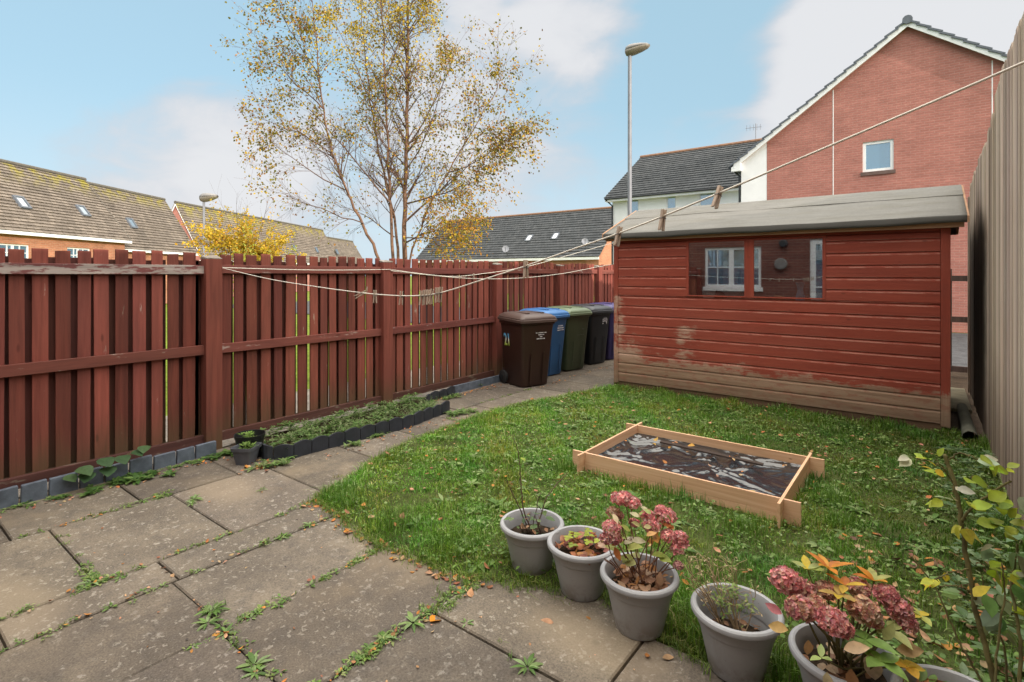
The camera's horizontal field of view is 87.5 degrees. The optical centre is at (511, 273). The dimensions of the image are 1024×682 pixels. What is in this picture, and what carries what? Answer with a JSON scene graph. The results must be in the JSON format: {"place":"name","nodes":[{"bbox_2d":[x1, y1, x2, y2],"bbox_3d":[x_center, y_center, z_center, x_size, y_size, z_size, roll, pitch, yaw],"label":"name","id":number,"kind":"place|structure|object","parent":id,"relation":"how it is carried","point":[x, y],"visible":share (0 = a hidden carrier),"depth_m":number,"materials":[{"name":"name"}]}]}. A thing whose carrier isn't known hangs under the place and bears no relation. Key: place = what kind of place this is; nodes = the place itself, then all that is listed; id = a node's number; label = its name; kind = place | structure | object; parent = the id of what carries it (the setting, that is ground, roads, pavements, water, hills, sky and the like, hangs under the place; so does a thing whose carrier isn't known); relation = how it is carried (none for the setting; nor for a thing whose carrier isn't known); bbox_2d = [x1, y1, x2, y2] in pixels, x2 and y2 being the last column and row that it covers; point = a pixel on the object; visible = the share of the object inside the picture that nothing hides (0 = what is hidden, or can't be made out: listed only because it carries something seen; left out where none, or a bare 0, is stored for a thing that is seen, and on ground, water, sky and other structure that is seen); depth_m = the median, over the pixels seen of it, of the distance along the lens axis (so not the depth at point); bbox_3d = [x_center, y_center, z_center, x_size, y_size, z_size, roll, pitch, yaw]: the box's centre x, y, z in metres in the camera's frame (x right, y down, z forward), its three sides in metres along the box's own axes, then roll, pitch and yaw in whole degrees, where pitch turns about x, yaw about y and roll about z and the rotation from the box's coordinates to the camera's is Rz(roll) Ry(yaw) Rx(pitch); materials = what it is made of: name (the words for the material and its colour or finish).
{"place":"outdoors","nodes":[
{"label":"outdoors","id":0,"kind":"place"},
{"bbox_2d":[0,159,131,258],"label":"terraced house","id":1,"kind":"structure","parent":0,"point":[52,211],"depth_m":23.29,"materials":[{"name":"brown tile"}]},
{"bbox_2d":[0,243,27,257],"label":"window","id":2,"kind":"structure","parent":1,"relation":"in","point":[2,245],"depth_m":20.87,"materials":[{"name":"white plastic"}]},
{"bbox_2d":[12,195,32,209],"bbox_3d":[-19.986,-2.913,21.791,0.465,0.567,0.480,0,0,0],"label":"roof window","id":3,"kind":"structure","parent":1,"relation":"in","point":[21,201],"depth_m":21.76,"materials":[{"name":"white glass"}]},
{"bbox_2d":[67,247,88,257],"bbox_3d":[-19.435,-0.635,23.900,0.050,1.050,1.300,0,0,0],"label":"window","id":4,"kind":"structure","parent":1,"relation":"in","point":[73,250],"depth_m":23.75,"materials":[{"name":"white plastic"}]},
{"bbox_2d":[74,204,91,216],"bbox_3d":[-20.006,-2.938,24.927,0.465,0.567,0.480,0,0,0],"label":"roof window","id":5,"kind":"structure","parent":1,"relation":"in","point":[82,209],"depth_m":24.89,"materials":[{"name":"white glass"}]},
{"bbox_2d":[87,181,198,303],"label":"terraced house","id":6,"kind":"structure","parent":0,"point":[147,223],"depth_m":29.74,"materials":[{"name":"brown tile"}]},
{"bbox_2d":[125,217,137,228],"bbox_3d":[-20.237,-2.694,28.434,0.423,0.592,0.480,0,0,0],"label":"roof window","id":7,"kind":"structure","parent":6,"relation":"in","point":[132,224],"depth_m":28.39,"materials":[{"name":"grey glass"}]},
{"bbox_2d":[18,361,479,496],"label":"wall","id":8,"kind":"structure","parent":0,"point":[226,442],"depth_m":6.57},
{"bbox_2d":[171,201,338,296],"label":"terraced house","id":9,"kind":"structure","parent":0,"point":[305,239],"depth_m":45.99,"materials":[{"name":"brown tile"}]},
{"bbox_2d":[326,236,365,266],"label":"terraced house","id":10,"kind":"structure","parent":0,"point":[349,250],"depth_m":63.78,"materials":[{"name":"brown concrete"}]},
{"bbox_2d":[0,359,725,681],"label":"patio","id":11,"kind":"structure","parent":0,"point":[366,600],"depth_m":2.70,"materials":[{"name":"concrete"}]},
{"bbox_2d":[62,445,150,482],"bbox_3d":[-3.144,1.529,4.173,0.168,0.226,0.576,0,0,38],"label":"mallow plant","id":12,"kind":"object","parent":11,"relation":"on","point":[86,474],"visible":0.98,"depth_m":4.13,"materials":[{"name":"green plant"}]},
{"bbox_2d":[0,440,215,508],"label":"block edging","id":13,"kind":"object","parent":11,"relation":"on","point":[35,490],"visible":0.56,"depth_m":4.17,"materials":[{"name":"grey concrete"}]},
{"bbox_2d":[230,442,261,464],"bbox_3d":[-2.306,1.565,4.637,0.190,0.150,0.190,0,0,6],"label":"nursery pot","id":14,"kind":"object","parent":11,"relation":"on","point":[242,456],"visible":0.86,"depth_m":4.57,"materials":[{"name":"grey plastic"}]},
{"bbox_2d":[239,441,261,448],"bbox_3d":[-2.276,1.489,4.651,0.173,0.070,0.189,0,0,0],"label":"pot weed","id":15,"kind":"object","parent":14,"relation":"on","point":[248,444],"visible":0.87,"depth_m":4.63,"materials":[{"name":"green plant"}]},
{"bbox_2d":[234,429,265,457],"bbox_3d":[-2.356,1.538,4.802,0.260,0.205,0.260,0,0,38],"label":"nursery pot","id":16,"kind":"object","parent":11,"relation":"on","point":[259,434],"visible":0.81,"depth_m":4.77,"materials":[{"name":"black plastic"}]},
{"bbox_2d":[239,430,254,437],"bbox_3d":[-2.360,1.443,4.778,0.189,0.066,0.165,0,0,38],"label":"seedling","id":17,"kind":"object","parent":16,"relation":"on","point":[248,434],"visible":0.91,"depth_m":4.78,"materials":[{"name":"green plant"}]},
{"bbox_2d":[0,388,543,681],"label":"weeds","id":18,"kind":"object","parent":11,"relation":"on","point":[135,477],"visible":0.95,"depth_m":2.75,"materials":[{"name":"green plant"}]},
{"bbox_2d":[230,390,458,454],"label":"border soil","id":19,"kind":"structure","parent":11,"relation":"on","point":[266,438],"depth_m":5.75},
{"bbox_2d":[260,401,449,459],"bbox_3d":[-1.430,1.581,5.506,2.204,0.159,0.378,0,0,-43],"label":"scalloped edging","id":20,"kind":"object","parent":19,"relation":"on","point":[300,448],"visible":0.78,"depth_m":5.18,"materials":[{"name":"grey plastic"}]},
{"bbox_2d":[260,384,481,448],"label":"border weeds","id":21,"kind":"object","parent":19,"relation":"on","point":[300,431],"visible":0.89,"depth_m":5.64,"materials":[{"name":"green plant"}]},
{"bbox_2d":[424,386,454,402],"bbox_3d":[-0.949,1.589,6.995,0.058,0.143,0.690,0,0,26],"label":"scalloped edging","id":22,"kind":"object","parent":19,"relation":"on","point":[437,395],"visible":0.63,"depth_m":7.01,"materials":[{"name":"grey plastic"}]},
{"bbox_2d":[454,375,500,392],"bbox_3d":[-0.462,1.597,7.761,0.030,0.125,1.098,0,0,38],"label":"straight edging","id":23,"kind":"object","parent":19,"relation":"on","point":[467,386],"visible":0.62,"depth_m":7.67,"materials":[{"name":"grey stone"}]},
{"bbox_2d":[0,367,1023,681],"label":"fallen leaves","id":24,"kind":"object","parent":11,"relation":"on","point":[924,635],"visible":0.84,"depth_m":2.94,"materials":[{"name":"brown plant"}]},
{"bbox_2d":[498,310,556,386],"bbox_3d":[0.203,1.098,7.969,0.656,1.073,0.759,0,0,-33],"label":"wheelie bin","id":25,"kind":"object","parent":11,"relation":"on","point":[526,337],"visible":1,"depth_m":7.74,"materials":[{"name":"brown plastic"}]},
{"bbox_2d":[520,307,569,375],"bbox_3d":[0.490,1.098,8.750,0.734,1.073,0.616,0,0,45],"label":"wheelie bin","id":26,"kind":"object","parent":11,"relation":"on","point":[557,342],"visible":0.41,"depth_m":8.59,"materials":[{"name":"blue plastic"}]},
{"bbox_2d":[546,305,591,369],"bbox_3d":[0.931,1.098,9.271,0.616,1.073,0.734,0,0,-40],"label":"wheelie bin","id":27,"kind":"object","parent":11,"relation":"on","point":[574,343],"visible":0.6,"depth_m":9.02,"materials":[{"name":"green plastic"}]},
{"bbox_2d":[570,304,612,363],"bbox_3d":[1.408,1.098,9.889,0.616,1.073,0.734,0,0,-40],"label":"wheelie bin","id":28,"kind":"object","parent":11,"relation":"on","point":[596,336],"visible":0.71,"depth_m":9.63,"materials":[{"name":"black plastic"}]},
{"bbox_2d":[589,302,613,358],"bbox_3d":[1.823,1.098,10.426,0.616,1.073,0.734,0,0,-42],"label":"wheelie bin","id":29,"kind":"object","parent":11,"relation":"on","point":[609,354],"visible":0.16,"depth_m":10.11,"materials":[{"name":"plastic"}]},
{"bbox_2d":[600,552,679,640],"bbox_3d":[0.590,1.509,2.482,0.361,0.258,0.361,0,0,-42],"label":"patio pot","id":30,"kind":"object","parent":11,"relation":"on","point":[637,617],"visible":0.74,"depth_m":2.37,"materials":[{"name":"grey plastic"}]},
{"bbox_2d":[598,490,689,605],"bbox_3d":[0.611,1.247,2.482,0.424,0.426,0.318,0,0,7],"label":"hydrangea","id":31,"kind":"object","parent":30,"relation":"on","point":[645,573],"visible":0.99,"depth_m":2.47,"materials":[{"name":"pink plant"}]},
{"bbox_2d":[951,269,967,372],"bbox_3d":[5.334,0.780,9.997,6.580,1.720,0.145,0,0,38],"label":"fence","id":32,"kind":"object","parent":11,"relation":"on","point":[962,320],"visible":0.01,"depth_m":8.60,"materials":[{"name":"brown wood"}]},
{"bbox_2d":[0,372,991,649],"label":"soil","id":33,"kind":"structure","parent":0,"point":[958,378],"depth_m":6.50,"materials":[{"name":"brown soil"}]},
{"bbox_2d":[0,248,627,488],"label":"timber fence","id":34,"kind":"object","parent":33,"relation":"on","point":[85,354],"visible":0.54,"depth_m":5.00,"materials":[{"name":"red paint"}]},
{"bbox_2d":[223,267,390,269],"bbox_3d":[-2.108,-0.049,5.815,0.017,0.025,1.997,0,0,38],"label":"washing line","id":35,"kind":"object","parent":34,"relation":"attached to","point":[298,269],"visible":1,"depth_m":5.50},
{"bbox_2d":[394,264,612,278],"bbox_3d":[0.021,-0.041,7.194,3.263,0.226,0.008,0,0,-21],"label":"washing line","id":36,"kind":"object","parent":34,"relation":"attached to","point":[502,278],"visible":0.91,"depth_m":7.16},
{"bbox_2d":[394,242,613,276],"bbox_3d":[0.011,-0.215,7.116,3.192,0.507,0.008,0,0,-19],"label":"washing line","id":37,"kind":"object","parent":34,"relation":"attached to","point":[499,271],"visible":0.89,"depth_m":7.02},
{"bbox_2d":[223,61,1023,295],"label":"washing line","id":38,"kind":"object","parent":34,"relation":"attached to","point":[907,112],"visible":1,"depth_m":1.42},
{"bbox_2d":[354,290,366,298],"bbox_3d":[-0.862,0.117,3.034,0.071,0.022,0.015,-28,0,0],"label":"clothes peg","id":39,"kind":"object","parent":38,"relation":"hanging from","point":[360,293],"visible":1,"depth_m":3.03,"materials":[{"name":"brown wood"}]},
{"bbox_2d":[373,290,376,302],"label":"clothes peg","id":40,"kind":"object","parent":38,"relation":"hanging from","point":[374,295],"visible":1,"depth_m":2.92,"materials":[{"name":"brown wood"}]},
{"bbox_2d":[399,291,402,304],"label":"clothes peg","id":41,"kind":"object","parent":38,"relation":"hanging from","point":[400,298],"visible":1,"depth_m":2.73,"materials":[{"name":"brown wood"}]},
{"bbox_2d":[419,291,422,304],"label":"clothes peg","id":42,"kind":"object","parent":38,"relation":"hanging from","point":[421,294],"visible":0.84,"depth_m":2.59,"materials":[{"name":"brown wood"}]},
{"bbox_2d":[423,290,426,304],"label":"clothes peg","id":43,"kind":"object","parent":38,"relation":"hanging from","point":[424,293],"visible":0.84,"depth_m":2.57,"materials":[{"name":"brown wood"}]},
{"bbox_2d":[426,290,430,304],"bbox_3d":[-0.398,0.111,2.551,0.022,0.071,0.015,2,-1,-28],"label":"clothes peg","id":44,"kind":"object","parent":38,"relation":"hanging from","point":[428,293],"visible":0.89,"depth_m":2.54,"materials":[{"name":"brown wood"}]},
{"bbox_2d":[428,289,433,303],"bbox_3d":[-0.383,0.107,2.534,0.022,0.071,0.015,8,-1,-7],"label":"clothes peg","id":45,"kind":"object","parent":38,"relation":"hanging from","point":[430,296],"visible":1,"depth_m":2.53,"materials":[{"name":"brown wood"}]},
{"bbox_2d":[435,288,439,302],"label":"clothes peg","id":46,"kind":"object","parent":38,"relation":"hanging from","point":[436,292],"visible":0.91,"depth_m":2.50,"materials":[{"name":"brown wood"}]},
{"bbox_2d":[437,287,442,301],"bbox_3d":[-0.333,0.096,2.481,0.022,0.070,0.015,7,-1,-5],"label":"clothes peg","id":47,"kind":"object","parent":38,"relation":"hanging from","point":[439,294],"visible":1,"depth_m":2.48,"materials":[{"name":"brown wood"}]},
{"bbox_2d":[523,260,528,277],"bbox_3d":[0.053,-0.018,2.071,0.021,0.070,0.015,0,0,-28],"label":"clothes peg","id":48,"kind":"object","parent":38,"relation":"hanging from","point":[525,267],"visible":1,"depth_m":2.07,"materials":[{"name":"brown wood"}]},
{"bbox_2d":[613,226,622,246],"bbox_3d":[0.348,-0.123,1.753,0.020,0.066,0.014,15,-6,-24],"label":"clothes peg","id":49,"kind":"object","parent":38,"relation":"hanging from","point":[617,239],"visible":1,"depth_m":1.75,"materials":[{"name":"brown wood"}]},
{"bbox_2d":[658,209,666,230],"bbox_3d":[0.461,-0.165,1.635,0.020,0.066,0.014,11,-5,-26],"label":"clothes peg","id":50,"kind":"object","parent":38,"relation":"hanging from","point":[662,220],"visible":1,"depth_m":1.63,"materials":[{"name":"brown wood"}]},
{"bbox_2d":[711,185,723,208],"bbox_3d":[0.579,-0.216,1.505,0.020,0.066,0.014,24,-10,-24],"label":"clothes peg","id":51,"kind":"object","parent":38,"relation":"hanging from","point":[716,199],"visible":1,"depth_m":1.50,"materials":[{"name":"brown wood"}]},
{"bbox_2d":[951,387,971,413],"bbox_3d":[5.771,1.620,6.915,0.200,0.040,1.500,0,0,38],"label":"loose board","id":52,"kind":"object","parent":33,"relation":"on","point":[958,395],"visible":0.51,"depth_m":6.86,"materials":[{"name":"beige wood"}]},
{"bbox_2d":[957,403,978,443],"bbox_3d":[4.832,1.566,5.694,0.119,0.121,1.480,0,0,38],"label":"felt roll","id":53,"kind":"object","parent":33,"relation":"on","point":[965,421],"visible":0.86,"depth_m":5.54,"materials":[{"name":"grey fabric"}]},
{"bbox_2d":[968,12,1023,529],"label":"tall fence","id":54,"kind":"object","parent":33,"relation":"on","point":[996,297],"visible":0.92,"depth_m":4.23,"materials":[{"name":"brown wood"}]},
{"bbox_2d":[0,0,1023,275],"label":"sky","id":55,"kind":"structure","parent":0,"point":[131,95],"materials":[{"name":"blue"}]},
{"bbox_2d":[166,276,967,415],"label":"ground","id":56,"kind":"structure","parent":0,"point":[365,338],"depth_m":13.62,"materials":[{"name":"green plant"}]},
{"bbox_2d":[199,193,218,255],"bbox_3d":[-16.954,-1.447,29.931,1.108,6.174,0.540,0,0,11],"label":"street lamp","id":57,"kind":"object","parent":56,"relation":"on","point":[205,197],"visible":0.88,"depth_m":29.84,"materials":[{"name":"metal"}]},
{"bbox_2d":[175,182,308,263],"bbox_3d":[-8.154,-0.658,16.421,4.244,4.700,2.886,0,0,38],"label":"maple tree","id":58,"kind":"object","parent":56,"relation":"on","point":[229,242],"visible":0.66,"depth_m":16.39,"materials":[{"name":"yellow plant"}]},
{"bbox_2d":[209,224,296,293],"bbox_3d":[-7.274,0.097,15.525,1.956,3.190,2.152,0,0,38],"label":"garden shrub","id":59,"kind":"object","parent":56,"relation":"on","point":[292,249],"visible":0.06,"depth_m":15.38,"materials":[{"name":"yellow plant"}]},
{"bbox_2d":[210,0,557,275],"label":"birch tree","id":60,"kind":"object","parent":56,"relation":"on","point":[448,54],"visible":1,"depth_m":9.13,"materials":[{"name":"yellow plant"}]},
{"bbox_2d":[416,206,610,293],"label":"bungalow","id":61,"kind":"object","parent":56,"relation":"on","point":[532,237],"visible":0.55,"depth_m":46.20,"materials":[{"name":"grey tile"}]},
{"bbox_2d":[502,246,508,255],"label":"satellite dish","id":62,"kind":"object","parent":61,"relation":"attached to","point":[505,248],"visible":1,"depth_m":45.76,"materials":[{"name":"metal"}]},
{"bbox_2d":[524,234,532,240],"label":"roof window","id":63,"kind":"structure","parent":61,"relation":"in","point":[529,237],"depth_m":46.61,"materials":[{"name":"white glass"}]},
{"bbox_2d":[550,232,559,239],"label":"roof window","id":64,"kind":"structure","parent":61,"relation":"in","point":[555,235],"depth_m":45.02,"materials":[{"name":"white glass"}]},
{"bbox_2d":[582,238,587,249],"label":"satellite dish","id":65,"kind":"object","parent":61,"relation":"attached to","point":[584,240],"visible":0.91,"depth_m":41.09,"materials":[{"name":"metal"}]},
{"bbox_2d":[604,138,761,264],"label":"white house","id":66,"kind":"structure","parent":56,"relation":"on","point":[676,178],"depth_m":25.76,"materials":[{"name":"tile"}]},
{"bbox_2d":[632,200,638,212],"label":"window","id":67,"kind":"structure","parent":66,"relation":"in","point":[635,203],"depth_m":25.81,"materials":[{"name":"blue glass"}]},
{"bbox_2d":[667,197,675,207],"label":"window","id":68,"kind":"structure","parent":66,"relation":"in","point":[671,201],"depth_m":24.72,"materials":[{"name":"blue glass"}]},
{"bbox_2d":[699,193,713,205],"bbox_3d":[8.663,-3.185,23.729,0.680,0.850,0.050,0,0,38],"label":"window","id":69,"kind":"structure","parent":66,"relation":"in","point":[701,196],"depth_m":23.76,"materials":[{"name":"blue glass"}]},
{"bbox_2d":[746,124,761,138],"bbox_3d":[11.844,-6.904,26.206,0.716,0.900,0.044,0,0,26],"label":"tv aerial","id":70,"kind":"object","parent":66,"relation":"on","point":[753,127],"visible":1,"depth_m":26.15,"materials":[{"name":"metal"}]},
{"bbox_2d":[233,301,967,366],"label":"road","id":71,"kind":"structure","parent":0,"point":[959,349],"depth_m":12.45,"materials":[{"name":"grey asphalt"}]},
{"bbox_2d":[625,43,649,215],"bbox_3d":[3.731,-2.610,15.887,0.743,8.500,0.360,0,0,29],"label":"street lamp","id":72,"kind":"object","parent":71,"relation":"on","point":[633,49],"visible":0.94,"depth_m":15.95,"materials":[{"name":"metal"}]},
{"bbox_2d":[303,382,1023,681],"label":"lawn","id":73,"kind":"structure","parent":0,"point":[700,537],"depth_m":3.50,"materials":[{"name":"plant"}]},
{"bbox_2d":[500,508,564,575],"bbox_3d":[0.112,1.509,2.984,0.361,0.258,0.361,0,0,38],"label":"patio pot","id":74,"kind":"object","parent":73,"relation":"on","point":[529,551],"visible":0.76,"depth_m":2.88,"materials":[{"name":"grey plastic"}]},
{"bbox_2d":[504,438,566,534],"bbox_3d":[0.127,1.199,2.996,0.272,0.532,0.374,0,0,38],"label":"rose plant","id":75,"kind":"object","parent":74,"relation":"on","point":[534,526],"visible":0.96,"depth_m":2.98,"materials":[{"name":"green plant"}]},
{"bbox_2d":[547,525,616,601],"bbox_3d":[0.361,1.509,2.766,0.361,0.258,0.361,0,0,-2],"label":"patio pot","id":76,"kind":"object","parent":73,"relation":"on","point":[580,579],"visible":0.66,"depth_m":2.66,"materials":[{"name":"grey plastic"}]},
{"bbox_2d":[555,528,608,564],"bbox_3d":[0.374,1.417,2.770,0.316,0.140,0.276,0,0,38],"label":"strawberry plant","id":77,"kind":"object","parent":76,"relation":"on","point":[577,542],"visible":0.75,"depth_m":2.76,"materials":[{"name":"green plant"}]},
{"bbox_2d":[573,422,824,527],"bbox_3d":[1.484,1.560,4.325,1.690,0.201,1.220,0,0,38],"label":"raised bed","id":78,"kind":"object","parent":73,"relation":"on","point":[785,505],"visible":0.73,"depth_m":4.06,"materials":[{"name":"brown wood"}]},
{"bbox_2d":[599,433,800,496],"bbox_3d":[1.484,1.555,4.325,1.446,0.050,0.976,0,0,38],"label":"plastic sheet","id":79,"kind":"object","parent":78,"relation":"in","point":[775,477],"visible":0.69,"depth_m":4.39,"materials":[{"name":"plastic"}]},
{"bbox_2d":[660,440,763,465],"bbox_3d":[1.675,1.522,4.557,0.884,0.019,0.032,0,0,42],"label":"wood strip","id":80,"kind":"object","parent":79,"relation":"on","point":[713,453],"visible":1,"depth_m":4.53,"materials":[{"name":"brown wood"}]},
{"bbox_2d":[690,583,784,681],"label":"patio pot","id":81,"kind":"object","parent":73,"relation":"on","point":[737,655],"visible":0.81,"depth_m":2.13,"materials":[{"name":"grey plastic"}]},
{"bbox_2d":[680,542,761,631],"bbox_3d":[0.890,1.348,2.269,0.347,0.331,0.287,0,0,16],"label":"dry herb","id":82,"kind":"object","parent":81,"relation":"on","point":[731,590],"visible":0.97,"depth_m":2.25,"materials":[{"name":"plant"}]},
{"bbox_2d":[602,185,969,432],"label":"garden shed","id":83,"kind":"structure","parent":73,"relation":"on","point":[881,260],"depth_m":6.36,"materials":[{"name":"red paint"}]},
{"bbox_2d":[686,239,746,297],"bbox_3d":[2.600,-0.069,6.819,0.760,0.730,0.032,0,0,38],"label":"window","id":84,"kind":"structure","parent":83,"relation":"in","point":[723,240],"depth_m":6.79,"materials":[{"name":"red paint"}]},
{"bbox_2d":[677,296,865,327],"bbox_3d":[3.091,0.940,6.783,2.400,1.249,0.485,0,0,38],"label":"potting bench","id":85,"kind":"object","parent":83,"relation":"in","point":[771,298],"visible":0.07,"depth_m":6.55,"materials":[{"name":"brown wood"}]},
{"bbox_2d":[689,279,696,297],"bbox_3d":[2.411,0.195,7.128,0.100,0.240,0.100,0,0,38],"label":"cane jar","id":86,"kind":"object","parent":85,"relation":"on","point":[692,287],"visible":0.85,"depth_m":7.09,"materials":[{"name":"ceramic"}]},
{"bbox_2d":[702,290,715,295],"bbox_3d":[2.577,0.265,7.000,0.180,0.100,0.180,0,0,38],"label":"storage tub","id":87,"kind":"object","parent":85,"relation":"on","point":[708,292],"visible":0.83,"depth_m":6.93,"materials":[{"name":"grey plastic"}]},
{"bbox_2d":[796,283,804,300],"bbox_3d":[3.424,0.209,6.346,0.110,0.210,0.110,0,0,38],"label":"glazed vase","id":88,"kind":"object","parent":85,"relation":"on","point":[800,291],"visible":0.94,"depth_m":6.31,"materials":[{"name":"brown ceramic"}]},
{"bbox_2d":[751,236,825,299],"bbox_3d":[3.251,-0.069,6.316,0.799,0.730,0.032,0,0,38],"label":"window","id":89,"kind":"structure","parent":83,"relation":"in","point":[802,237],"depth_m":6.23,"materials":[{"name":"red paint"}]},
{"bbox_2d":[788,621,902,681],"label":"patio pot","id":90,"kind":"object","parent":73,"relation":"on","point":[800,635],"visible":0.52,"depth_m":1.98,"materials":[{"name":"grey plastic"}]},
{"bbox_2d":[765,550,931,681],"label":"hydrangea","id":91,"kind":"object","parent":90,"relation":"on","point":[805,599],"visible":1,"depth_m":1.90,"materials":[{"name":"pink plant"}]},
{"bbox_2d":[890,664,978,681],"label":"patio pot","id":92,"kind":"object","parent":73,"relation":"on","point":[944,674],"visible":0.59,"depth_m":1.86,"materials":[{"name":"grey plastic"}]},
{"bbox_2d":[903,669,946,681],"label":"potted shoots","id":93,"kind":"object","parent":92,"relation":"on","point":[923,676],"visible":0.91,"depth_m":1.83,"materials":[{"name":"green plant"}]},
{"bbox_2d":[898,448,1023,681],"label":"rose bush","id":94,"kind":"object","parent":73,"relation":"on","point":[989,619],"visible":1,"depth_m":1.70,"materials":[{"name":"green plant"}]},
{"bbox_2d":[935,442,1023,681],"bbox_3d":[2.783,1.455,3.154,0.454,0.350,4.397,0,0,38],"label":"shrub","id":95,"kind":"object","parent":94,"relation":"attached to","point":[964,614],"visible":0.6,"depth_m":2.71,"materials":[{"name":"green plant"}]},
{"bbox_2d":[728,15,1006,332],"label":"brick house","id":96,"kind":"structure","parent":0,"point":[908,63],"depth_m":16.24,"materials":[{"name":"red brick"}]},
{"bbox_2d":[861,139,895,175],"bbox_3d":[11.333,-3.595,16.549,0.895,1.050,0.120,0,0,38],"label":"window","id":97,"kind":"structure","parent":96,"relation":"in","point":[878,156],"depth_m":16.55,"materials":[{"name":"blue glass"}]}
]}

